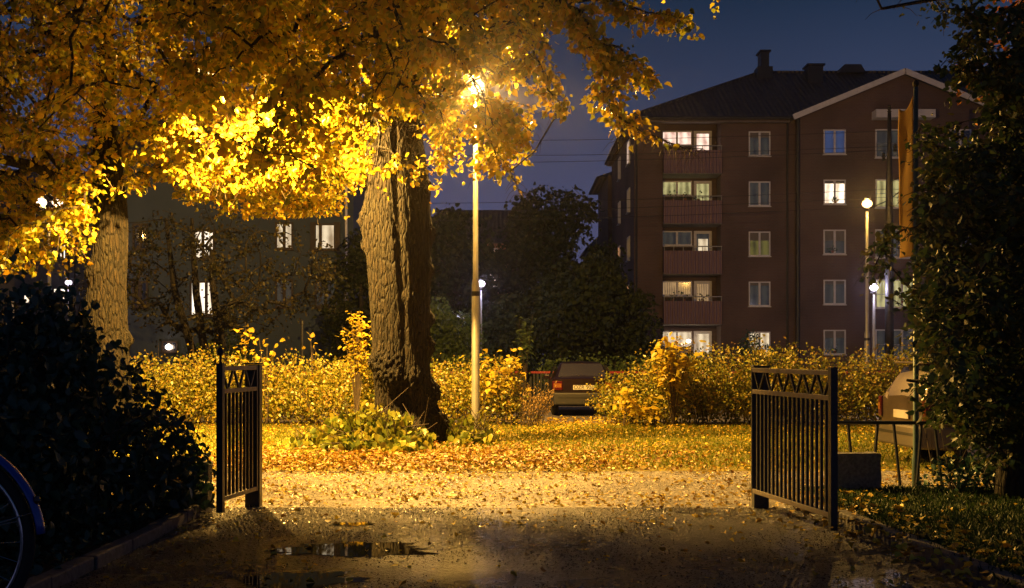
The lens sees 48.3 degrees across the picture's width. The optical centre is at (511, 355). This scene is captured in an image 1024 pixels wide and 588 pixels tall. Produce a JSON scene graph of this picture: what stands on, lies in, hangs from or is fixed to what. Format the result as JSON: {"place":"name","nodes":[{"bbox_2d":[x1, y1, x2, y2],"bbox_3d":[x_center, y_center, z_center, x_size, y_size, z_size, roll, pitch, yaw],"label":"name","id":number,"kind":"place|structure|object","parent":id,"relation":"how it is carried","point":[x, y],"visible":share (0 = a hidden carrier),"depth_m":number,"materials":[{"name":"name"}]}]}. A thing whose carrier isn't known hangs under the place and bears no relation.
{"place":"outdoors","nodes":[
{"label":"outdoors","id":0,"kind":"place"},
{"bbox_2d":[0,455,45,587],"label":"bicycle","id":1,"kind":"object","parent":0,"point":[11,490],"visible":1,"depth_m":4.31,"materials":[{"name":"rubber"}]},
{"bbox_2d":[0,504,167,587],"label":"planting bed","id":2,"kind":"object","parent":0,"point":[48,566],"visible":0.09,"depth_m":9.12,"materials":[{"name":"soil"}]},
{"bbox_2d":[58,252,88,400],"bbox_3d":[-4.009,0.330,10.391,0.265,2.540,0.304,0,0,37],"label":"bush shoot","id":3,"kind":"object","parent":2,"relation":"on","point":[76,271],"visible":0.21,"depth_m":10.37,"materials":[{"name":"green plant"}]},
{"bbox_2d":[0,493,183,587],"bbox_3d":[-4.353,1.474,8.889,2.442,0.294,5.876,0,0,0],"label":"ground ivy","id":4,"kind":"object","parent":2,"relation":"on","point":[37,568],"visible":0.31,"depth_m":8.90,"materials":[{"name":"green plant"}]},
{"bbox_2d":[0,246,215,558],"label":"bush","id":5,"kind":"object","parent":2,"relation":"on","point":[72,472],"visible":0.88,"depth_m":9.78,"materials":[{"name":"green plant"}]},
{"bbox_2d":[0,0,1018,354],"label":"sky","id":6,"kind":"structure","parent":0,"point":[797,33],"materials":[{"name":"blue"}]},
{"bbox_2d":[61,507,972,587],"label":"driveway","id":7,"kind":"structure","parent":0,"point":[483,571],"depth_m":9.18,"materials":[{"name":"grey asphalt"}]},
{"bbox_2d":[236,571,370,587],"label":"puddle","id":8,"kind":"object","parent":7,"relation":"on","point":[279,580],"visible":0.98,"depth_m":8.10,"materials":[{"name":"black liquid"}]},
{"bbox_2d":[263,542,437,556],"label":"puddle","id":9,"kind":"object","parent":7,"relation":"on","point":[354,549],"visible":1,"depth_m":9.34,"materials":[{"name":"black liquid"}]},
{"bbox_2d":[89,503,923,587],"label":"fallen leaves","id":10,"kind":"object","parent":7,"relation":"on","point":[396,514],"visible":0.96,"depth_m":10.07,"materials":[{"name":"brown plant"}]},
{"bbox_2d":[58,507,957,587],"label":"grit","id":11,"kind":"object","parent":7,"relation":"on","point":[478,524],"visible":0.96,"depth_m":9.46,"materials":[{"name":"gravel"}]},
{"bbox_2d":[751,367,837,530],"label":"metal gate","id":12,"kind":"structure","parent":7,"relation":"on","point":[775,445],"depth_m":10.67,"materials":[{"name":"metal"}]},
{"bbox_2d":[49,422,996,471],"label":"lawn","id":13,"kind":"structure","parent":0,"point":[638,469],"depth_m":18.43,"materials":[{"name":"green plant"}]},
{"bbox_2d":[0,0,305,433],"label":"lime tree","id":14,"kind":"object","parent":13,"relation":"on","point":[66,65],"visible":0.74,"depth_m":20.49,"materials":[{"name":"yellow plant"}]},
{"bbox_2d":[232,324,258,378],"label":"sapling","id":15,"kind":"object","parent":13,"relation":"on","point":[250,330],"visible":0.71,"depth_m":25.58,"materials":[{"name":"yellow plant"}]},
{"bbox_2d":[251,338,284,425],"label":"sapling","id":16,"kind":"object","parent":13,"relation":"on","point":[272,353],"visible":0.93,"depth_m":25.59,"materials":[{"name":"yellow plant"}]},
{"bbox_2d":[130,334,536,425],"bbox_3d":[-7.035,0.466,26.093,15.363,2.348,2.770,0,0,0],"label":"hedge","id":17,"kind":"object","parent":13,"relation":"on","point":[193,385],"visible":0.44,"depth_m":25.80,"materials":[{"name":"yellow plant"}]},
{"bbox_2d":[337,310,371,410],"bbox_3d":[-3.417,0.314,25.002,0.779,2.575,0.556,0,0,15],"label":"rowan sapling","id":18,"kind":"object","parent":13,"relation":"on","point":[359,348],"visible":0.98,"depth_m":24.96,"materials":[{"name":"yellow plant"}]},
{"bbox_2d":[282,386,437,454],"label":"lime sprouts","id":19,"kind":"object","parent":13,"relation":"on","point":[369,427],"visible":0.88,"depth_m":18.81,"materials":[{"name":"green plant"}]},
{"bbox_2d":[100,0,719,444],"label":"lime tree","id":20,"kind":"object","parent":13,"relation":"on","point":[318,116],"visible":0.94,"depth_m":17.36,"materials":[{"name":"yellow plant"}]},
{"bbox_2d":[437,397,500,446],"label":"lime sprouts","id":21,"kind":"object","parent":13,"relation":"on","point":[462,430],"visible":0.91,"depth_m":20.14,"materials":[{"name":"green plant"}]},
{"bbox_2d":[459,349,505,419],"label":"maple sapling","id":22,"kind":"object","parent":13,"relation":"on","point":[484,378],"visible":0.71,"depth_m":25.53,"materials":[{"name":"yellow plant"}]},
{"bbox_2d":[492,347,530,424],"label":"maple sapling","id":23,"kind":"object","parent":13,"relation":"on","point":[513,366],"visible":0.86,"depth_m":25.70,"materials":[{"name":"yellow plant"}]},
{"bbox_2d":[128,421,982,472],"bbox_3d":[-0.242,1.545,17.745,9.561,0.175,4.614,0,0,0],"label":"fallen leaves","id":24,"kind":"object","parent":13,"relation":"on","point":[398,461],"visible":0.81,"depth_m":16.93,"materials":[{"name":"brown plant"}]},
{"bbox_2d":[613,379,643,425],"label":"maple sapling","id":25,"kind":"object","parent":13,"relation":"on","point":[624,400],"visible":0.98,"depth_m":25.09,"materials":[{"name":"yellow plant"}]},
{"bbox_2d":[630,395,667,426],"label":"maple sapling","id":26,"kind":"object","parent":13,"relation":"on","point":[643,412],"visible":0.94,"depth_m":25.08,"materials":[{"name":"yellow plant"}]},
{"bbox_2d":[644,332,705,425],"bbox_3d":[3.578,0.540,25.361,1.177,2.126,1.131,0,0,-25],"label":"maple sapling","id":27,"kind":"object","parent":13,"relation":"on","point":[675,376],"visible":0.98,"depth_m":25.32,"materials":[{"name":"yellow plant"}]},
{"bbox_2d":[583,334,934,424],"bbox_3d":[8.245,0.637,26.062,13.202,2.258,2.743,0,0,0],"label":"hedge","id":28,"kind":"object","parent":13,"relation":"on","point":[861,394],"visible":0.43,"depth_m":25.90,"materials":[{"name":"yellow plant"}]},
{"bbox_2d":[875,359,997,466],"bbox_3d":[7.852,0.835,16.899,4.485,1.560,2.040,0,0,-4],"label":"parked estate car","id":29,"kind":"object","parent":13,"relation":"on","point":[895,403],"visible":0.26,"depth_m":16.72,"materials":[{"name":"beige metal"}]},
{"bbox_2d":[955,0,1023,125],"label":"orange tree","id":30,"kind":"object","parent":13,"relation":"on","point":[990,41],"visible":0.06,"depth_m":17.58,"materials":[{"name":"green plant"}]},
{"bbox_2d":[178,405,878,418],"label":"street","id":31,"kind":"structure","parent":0,"point":[577,412],"depth_m":31.72,"materials":[{"name":"grey asphalt"}]},
{"bbox_2d":[544,361,616,414],"bbox_3d":[1.900,0.895,32.462,2.020,1.470,4.535,0,0,0],"label":"parked car","id":32,"kind":"object","parent":31,"relation":"on","point":[572,378],"visible":0.69,"depth_m":30.30,"materials":[{"name":"black paint"}]},
{"bbox_2d":[183,419,878,422],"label":"pavement","id":33,"kind":"structure","parent":0,"point":[545,420],"depth_m":27.80,"materials":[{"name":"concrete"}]},
{"bbox_2d":[487,415,655,423],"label":"fallen leaves","id":34,"kind":"object","parent":33,"relation":"on","point":[565,418],"visible":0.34,"depth_m":27.69,"materials":[{"name":"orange plant"}]},
{"bbox_2d":[517,381,556,426],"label":"dry grass","id":35,"kind":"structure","parent":0,"point":[535,409],"depth_m":25.20,"materials":[{"name":"beige plant"}]},
{"bbox_2d":[162,357,974,587],"bbox_3d":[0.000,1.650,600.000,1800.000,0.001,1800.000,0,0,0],"label":"ground","id":36,"kind":"structure","parent":0,"point":[547,401],"depth_m":50.47,"materials":[{"name":"brown soil"}]},
{"bbox_2d":[0,169,92,355],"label":"corner house","id":37,"kind":"structure","parent":36,"relation":"on","point":[41,271],"depth_m":62.00,"materials":[{"name":"concrete"}]},
{"bbox_2d":[24,501,209,587],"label":"kerb","id":38,"kind":"structure","parent":36,"relation":"on","point":[82,565],"depth_m":8.85,"materials":[{"name":"stone"}]},
{"bbox_2d":[193,461,212,508],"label":"granite block","id":39,"kind":"structure","parent":36,"relation":"on","point":[208,472],"depth_m":11.75,"materials":[{"name":"grey stone"}]},
{"bbox_2d":[54,205,363,406],"bbox_3d":[-8.861,-1.383,33.964,9.271,6.228,5.985,0,0,0],"label":"park tree","id":40,"kind":"object","parent":36,"relation":"on","point":[218,313],"visible":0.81,"depth_m":33.79,"materials":[{"name":"brown plant"}]},
{"bbox_2d":[173,327,257,386],"bbox_3d":[-11.417,0.142,43.858,3.349,2.929,2.074,0,0,0],"label":"garden shrub","id":41,"kind":"object","parent":36,"relation":"on","point":[228,343],"visible":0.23,"depth_m":43.81,"materials":[{"name":"yellow plant"}]},
{"bbox_2d":[78,94,373,390],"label":"grey house","id":42,"kind":"structure","parent":36,"relation":"on","point":[333,229],"depth_m":49.00,"materials":[{"name":"concrete"}]},
{"bbox_2d":[132,223,148,250],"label":"window","id":43,"kind":"structure","parent":42,"relation":"in","point":[139,225],"depth_m":48.94,"materials":[{"name":"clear glass"}]},
{"bbox_2d":[132,281,148,308],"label":"window","id":44,"kind":"structure","parent":42,"relation":"in","point":[144,287],"depth_m":48.94,"materials":[{"name":"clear glass"}]},
{"bbox_2d":[189,281,212,316],"bbox_3d":[-13.270,-2.399,48.940,1.139,1.560,0.160,0,0,0],"label":"window","id":45,"kind":"structure","parent":42,"relation":"in","point":[202,284],"depth_m":48.99,"materials":[{"name":"grey glass"}]},
{"bbox_2d":[274,279,293,308],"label":"window","id":46,"kind":"structure","parent":42,"relation":"in","point":[279,297],"depth_m":48.99,"materials":[{"name":"grey glass"}]},
{"bbox_2d":[275,222,293,250],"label":"window","id":47,"kind":"structure","parent":42,"relation":"in","point":[287,229],"depth_m":48.94,"materials":[{"name":"grey glass"}]},
{"bbox_2d":[310,222,339,250],"bbox_3d":[-7.999,-5.072,48.940,1.271,1.245,0.160,0,0,0],"label":"window","id":48,"kind":"structure","parent":42,"relation":"in","point":[328,232],"depth_m":48.93,"materials":[{"name":"grey glass"}]},
{"bbox_2d":[315,279,336,308],"bbox_3d":[-7.986,-2.624,48.940,1.007,1.268,0.160,0,0,0],"label":"window","id":49,"kind":"structure","parent":42,"relation":"in","point":[332,291],"depth_m":48.99,"materials":[{"name":"grey glass"}]},
{"bbox_2d":[36,206,878,220],"bbox_3d":[0.607,-6.716,53.500,72.298,0.935,0.022,0,0,0],"label":"overhead wire","id":50,"kind":"object","parent":42,"relation":"attached to","point":[646,216],"visible":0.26,"depth_m":53.49,"materials":[{"name":"black metal"}]},
{"bbox_2d":[17,197,898,211],"bbox_3d":[0.602,-7.067,53.000,71.623,0.900,0.022,0,0,0],"label":"overhead wire","id":51,"kind":"object","parent":42,"relation":"attached to","point":[643,207],"visible":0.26,"depth_m":52.99,"materials":[{"name":"black metal"}]},
{"bbox_2d":[0,145,921,155],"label":"overhead wire","id":52,"kind":"object","parent":42,"relation":"attached to","point":[677,153],"visible":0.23,"depth_m":51.49,"materials":[{"name":"black metal"}]},
{"bbox_2d":[45,189,898,202],"bbox_3d":[0.596,-7.382,52.500,70.947,0.866,0.022,0,0,0],"label":"overhead wire","id":53,"kind":"object","parent":42,"relation":"attached to","point":[670,198],"visible":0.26,"depth_m":52.49,"materials":[{"name":"black metal"}]},
{"bbox_2d":[19,150,956,163],"bbox_3d":[0.590,-9.136,52.000,70.272,0.863,0.022,0,0,0],"label":"overhead wire","id":54,"kind":"object","parent":42,"relation":"attached to","point":[709,157],"visible":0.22,"depth_m":51.99,"materials":[{"name":"black metal"}]},
{"bbox_2d":[308,228,371,390],"bbox_3d":[-6.173,-1.630,47.182,4.353,7.188,4.023,0,0,0],"label":"dark tree","id":55,"kind":"object","parent":36,"relation":"on","point":[356,266],"visible":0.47,"depth_m":46.71,"materials":[{"name":"green plant"}]},
{"bbox_2d":[430,296,486,385],"bbox_3d":[-2.404,-0.365,46.641,2.804,4.114,2.164,0,0,0],"label":"garden shrub","id":56,"kind":"object","parent":36,"relation":"on","point":[442,332],"visible":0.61,"depth_m":46.33,"materials":[{"name":"green plant"}]},
{"bbox_2d":[430,210,513,369],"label":"salmon house","id":57,"kind":"structure","parent":36,"relation":"on","point":[499,217],"depth_m":84.16,"materials":[{"name":"tile"}]},
{"bbox_2d":[430,202,516,369],"bbox_3d":[-3.280,-2.893,55.891,6.497,9.050,6.770,0,0,38],"label":"dark tree","id":58,"kind":"object","parent":36,"relation":"on","point":[453,276],"visible":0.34,"depth_m":54.45,"materials":[{"name":"green plant"}]},
{"bbox_2d":[468,76,484,425],"bbox_3d":[-0.772,-2.160,24.200,0.396,7.621,0.396,0,0,0],"label":"street lamp","id":59,"kind":"object","parent":36,"relation":"on","point":[475,293],"visible":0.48,"depth_m":24.15,"materials":[{"name":"metal"}]},
{"bbox_2d":[458,290,569,386],"bbox_3d":[0.242,-0.573,51.815,6.220,4.754,5.660,0,0,0],"label":"dark tree","id":60,"kind":"object","parent":36,"relation":"on","point":[500,324],"visible":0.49,"depth_m":50.66,"materials":[{"name":"green plant"}]},
{"bbox_2d":[512,315,536,402],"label":"young tree","id":61,"kind":"object","parent":36,"relation":"on","point":[523,343],"visible":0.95,"depth_m":37.98,"materials":[{"name":"green plant"}]},
{"bbox_2d":[162,368,894,403],"bbox_3d":[1.050,1.050,38.990,26.100,1.200,0.140,0,0,0],"label":"slatted fence","id":62,"kind":"object","parent":36,"relation":"on","point":[548,372],"visible":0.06,"depth_m":38.98,"materials":[{"name":"red"}]},
{"bbox_2d":[492,182,632,366],"bbox_3d":[2.144,-3.737,59.907,7.714,10.735,7.768,0,0,26],"label":"dark tree","id":63,"kind":"object","parent":36,"relation":"on","point":[535,247],"visible":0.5,"depth_m":58.29,"materials":[{"name":"green plant"}]},
{"bbox_2d":[451,349,710,397],"bbox_3d":[2.463,0.686,40.513,9.664,1.943,1.971,0,0,0],"label":"hedge","id":64,"kind":"object","parent":36,"relation":"on","point":[529,367],"visible":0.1,"depth_m":40.40,"materials":[{"name":"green plant"}]},
{"bbox_2d":[524,250,667,373],"bbox_3d":[3.541,-1.492,50.085,6.381,6.239,6.257,0,0,-37],"label":"dark tree","id":65,"kind":"object","parent":36,"relation":"on","point":[584,303],"visible":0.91,"depth_m":48.84,"materials":[{"name":"green plant"}]},
{"bbox_2d":[686,329,780,377],"bbox_3d":[11.203,0.142,59.992,5.975,3.072,1.746,0,0,0],"label":"garden shrub","id":66,"kind":"object","parent":36,"relation":"on","point":[745,347],"visible":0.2,"depth_m":59.89,"materials":[{"name":"yellow plant"}]},
{"bbox_2d":[751,366,769,507],"bbox_3d":[2.600,0.905,11.970,0.172,1.590,0.156,0,0,0],"label":"gate post","id":67,"kind":"object","parent":36,"relation":"on","point":[758,501],"visible":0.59,"depth_m":11.90,"materials":[{"name":"metal"}]},
{"bbox_2d":[588,50,1020,384],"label":"apartment block","id":68,"kind":"structure","parent":36,"relation":"on","point":[711,275],"depth_m":63.98,"materials":[{"name":"red brick"}]},
{"bbox_2d":[663,231,691,246],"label":"balcony window","id":69,"kind":"structure","parent":68,"relation":"in","point":[670,238],"depth_m":65.33,"materials":[{"name":"grey glass"}]},
{"bbox_2d":[663,281,691,296],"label":"balcony window","id":70,"kind":"structure","parent":68,"relation":"in","point":[669,287],"depth_m":65.33,"materials":[{"name":"beige glass"}]},
{"bbox_2d":[663,131,692,146],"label":"balcony window","id":71,"kind":"structure","parent":68,"relation":"in","point":[681,137],"depth_m":65.33,"materials":[{"name":"white glass"}]},
{"bbox_2d":[663,181,692,196],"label":"balcony window","id":72,"kind":"structure","parent":68,"relation":"in","point":[680,187],"depth_m":65.33,"materials":[{"name":"beige glass"}]},
{"bbox_2d":[663,331,692,346],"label":"balcony window","id":73,"kind":"structure","parent":68,"relation":"in","point":[686,335],"depth_m":65.33,"materials":[{"name":"white glass"}]},
{"bbox_2d":[694,131,711,149],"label":"balcony door","id":74,"kind":"structure","parent":68,"relation":"in","point":[697,141],"depth_m":65.33,"materials":[{"name":"white paint"}]},
{"bbox_2d":[694,181,711,199],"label":"balcony door","id":75,"kind":"structure","parent":68,"relation":"in","point":[705,186],"depth_m":65.33,"materials":[{"name":"white paint"}]},
{"bbox_2d":[694,231,711,250],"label":"balcony door","id":76,"kind":"structure","parent":68,"relation":"in","point":[701,238],"depth_m":65.31,"materials":[{"name":"white paint"}]},
{"bbox_2d":[694,281,711,300],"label":"balcony door","id":77,"kind":"structure","parent":68,"relation":"in","point":[703,287],"depth_m":65.33,"materials":[{"name":"white paint"}]},
{"bbox_2d":[694,331,711,358],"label":"balcony door","id":78,"kind":"structure","parent":68,"relation":"in","point":[698,335],"depth_m":65.33,"materials":[{"name":"white paint"}]},
{"bbox_2d":[748,181,770,206],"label":"window","id":79,"kind":"structure","parent":68,"relation":"in","point":[761,189],"depth_m":63.99,"materials":[{"name":"grey glass"}]},
{"bbox_2d":[748,231,770,256],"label":"window","id":80,"kind":"structure","parent":68,"relation":"in","point":[759,241],"depth_m":63.97,"materials":[{"name":"green glass"}]},
{"bbox_2d":[748,282,770,306],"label":"window","id":81,"kind":"structure","parent":68,"relation":"in","point":[759,292],"depth_m":63.99,"materials":[{"name":"grey glass"}]},
{"bbox_2d":[749,332,769,354],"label":"window","id":82,"kind":"structure","parent":68,"relation":"in","point":[766,339],"depth_m":63.99,"materials":[{"name":"white glass"}]},
{"bbox_2d":[749,131,770,156],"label":"window","id":83,"kind":"structure","parent":68,"relation":"in","point":[759,145],"depth_m":63.99,"materials":[{"name":"grey glass"}]},
{"bbox_2d":[823,330,845,354],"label":"window","id":84,"kind":"structure","parent":68,"relation":"in","point":[832,339],"depth_m":63.36,"materials":[{"name":"grey glass"}]},
{"bbox_2d":[823,129,846,154],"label":"window","id":85,"kind":"structure","parent":68,"relation":"in","point":[837,138],"depth_m":63.38,"materials":[{"name":"blue glass"}]},
{"bbox_2d":[823,180,846,204],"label":"window","id":86,"kind":"structure","parent":68,"relation":"in","point":[829,186],"depth_m":63.38,"materials":[{"name":"white glass"}]},
{"bbox_2d":[823,230,846,254],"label":"window","id":87,"kind":"structure","parent":68,"relation":"in","point":[834,241],"depth_m":63.36,"materials":[{"name":"grey glass"}]},
{"bbox_2d":[823,280,846,304],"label":"window","id":88,"kind":"structure","parent":68,"relation":"in","point":[834,291],"depth_m":63.38,"materials":[{"name":"grey glass"}]},
{"bbox_2d":[874,179,898,208],"bbox_3d":[21.266,-8.932,63.201,2.392,1.641,0.437,0,0,0],"label":"window","id":89,"kind":"structure","parent":68,"relation":"in","point":[879,183],"depth_m":63.38,"materials":[{"name":"beige glass"}]},
{"bbox_2d":[874,229,909,258],"bbox_3d":[21.266,-6.156,63.201,2.392,1.641,0.437,0,0,0],"label":"window","id":90,"kind":"structure","parent":68,"relation":"in","point":[897,255],"depth_m":63.38,"materials":[{"name":"grey glass"}]},
{"bbox_2d":[874,129,913,158],"bbox_3d":[21.266,-11.708,63.201,2.392,1.641,0.437,0,0,0],"label":"window","id":91,"kind":"structure","parent":68,"relation":"in","point":[880,137],"depth_m":63.38,"materials":[{"name":"grey glass"}]},
{"bbox_2d":[875,279,912,308],"bbox_3d":[21.266,-3.381,63.201,2.392,1.641,0.437,0,0,0],"label":"window","id":92,"kind":"structure","parent":68,"relation":"in","point":[880,292],"depth_m":63.38,"materials":[{"name":"yellow glass"}]},
{"bbox_2d":[875,329,912,358],"bbox_3d":[21.266,-0.605,63.201,2.392,1.641,0.437,0,0,0],"label":"window","id":93,"kind":"structure","parent":68,"relation":"in","point":[880,333],"depth_m":63.38,"materials":[{"name":"grey glass"}]},
{"bbox_2d":[838,452,881,489],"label":"granite block","id":94,"kind":"structure","parent":36,"relation":"on","point":[857,470],"depth_m":12.75,"materials":[{"name":"grey stone"}]},
{"bbox_2d":[862,197,871,373],"bbox_3d":[13.365,-2.141,43.000,0.376,7.582,0.376,0,0,0],"label":"street lamp","id":95,"kind":"object","parent":36,"relation":"on","point":[866,203],"visible":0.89,"depth_m":42.94,"materials":[{"name":"metal"}]},
{"bbox_2d":[870,283,877,364],"bbox_3d":[15.838,-0.761,50.000,0.355,4.823,0.355,0,0,0],"label":"street lamp","id":96,"kind":"object","parent":36,"relation":"on","point":[873,288],"visible":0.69,"depth_m":49.95,"materials":[{"name":"metal"}]},
{"bbox_2d":[869,105,925,379],"bbox_3d":[17.016,-4.630,50.000,2.826,12.660,0.380,0,0,0],"label":"catenary mast","id":97,"kind":"object","parent":36,"relation":"on","point":[889,321],"visible":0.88,"depth_m":49.87,"materials":[{"name":"metal"}]},
{"bbox_2d":[838,510,1023,587],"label":"kerb","id":98,"kind":"structure","parent":36,"relation":"on","point":[941,566],"depth_m":8.65,"materials":[{"name":"stone"}]},
{"bbox_2d":[212,471,995,508],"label":"footpath","id":99,"kind":"structure","parent":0,"point":[472,486],"depth_m":13.61,"materials":[{"name":"beige gravel"}]},
{"bbox_2d":[244,363,262,506],"bbox_3d":[-2.740,0.890,12.120,0.172,1.620,0.156,0,0,0],"label":"gate post","id":100,"kind":"object","parent":99,"relation":"on","point":[254,498],"visible":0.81,"depth_m":12.05,"materials":[{"name":"metal"}]},
{"bbox_2d":[216,347,257,512],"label":"metal gate","id":101,"kind":"structure","parent":100,"relation":"attached to","point":[223,442],"depth_m":11.46,"materials":[{"name":"metal"}]},
{"bbox_2d":[112,468,990,507],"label":"fallen leaves","id":102,"kind":"object","parent":99,"relation":"on","point":[359,495],"visible":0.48,"depth_m":13.62,"materials":[{"name":"yellow plant"}]},
{"bbox_2d":[215,471,989,507],"bbox_3d":[0.998,1.595,13.800,14.014,0.034,3.823,0,0,0],"label":"grit","id":103,"kind":"object","parent":99,"relation":"on","point":[526,489],"visible":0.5,"depth_m":13.85,"materials":[{"name":"gravel"}]},
{"bbox_2d":[898,80,919,487],"bbox_3d":[4.664,-0.800,13.408,0.088,4.800,0.317,0,0,-19],"label":"banner pole","id":104,"kind":"object","parent":99,"relation":"on","point":[907,176],"visible":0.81,"depth_m":13.35,"materials":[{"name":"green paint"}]},
{"bbox_2d":[838,421,985,487],"bbox_3d":[4.917,1.157,13.050,2.455,0.819,0.044,0,0,0],"label":"pipe railing","id":105,"kind":"object","parent":99,"relation":"on","point":[878,423],"visible":0.23,"depth_m":13.03,"materials":[{"name":"metal"}]},
{"bbox_2d":[800,483,1023,587],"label":"lawn","id":106,"kind":"structure","parent":0,"point":[983,532],"depth_m":10.38,"materials":[{"name":"plant"}]},
{"bbox_2d":[785,489,1023,587],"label":"fallen leaves","id":107,"kind":"object","parent":106,"relation":"on","point":[870,529],"visible":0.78,"depth_m":9.14,"materials":[{"name":"yellow plant"}]},
{"bbox_2d":[852,0,1023,498],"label":"dark broadleaf tree","id":108,"kind":"object","parent":106,"relation":"on","point":[973,384],"visible":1,"depth_m":10.67,"materials":[{"name":"green plant"}]},
{"bbox_2d":[916,398,997,492],"bbox_3d":[5.491,0.978,12.591,1.957,1.271,1.199,0,0,23],"label":"shrub","id":109,"kind":"object","parent":106,"relation":"on","point":[985,476],"visible":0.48,"depth_m":12.65,"materials":[{"name":"green plant"}]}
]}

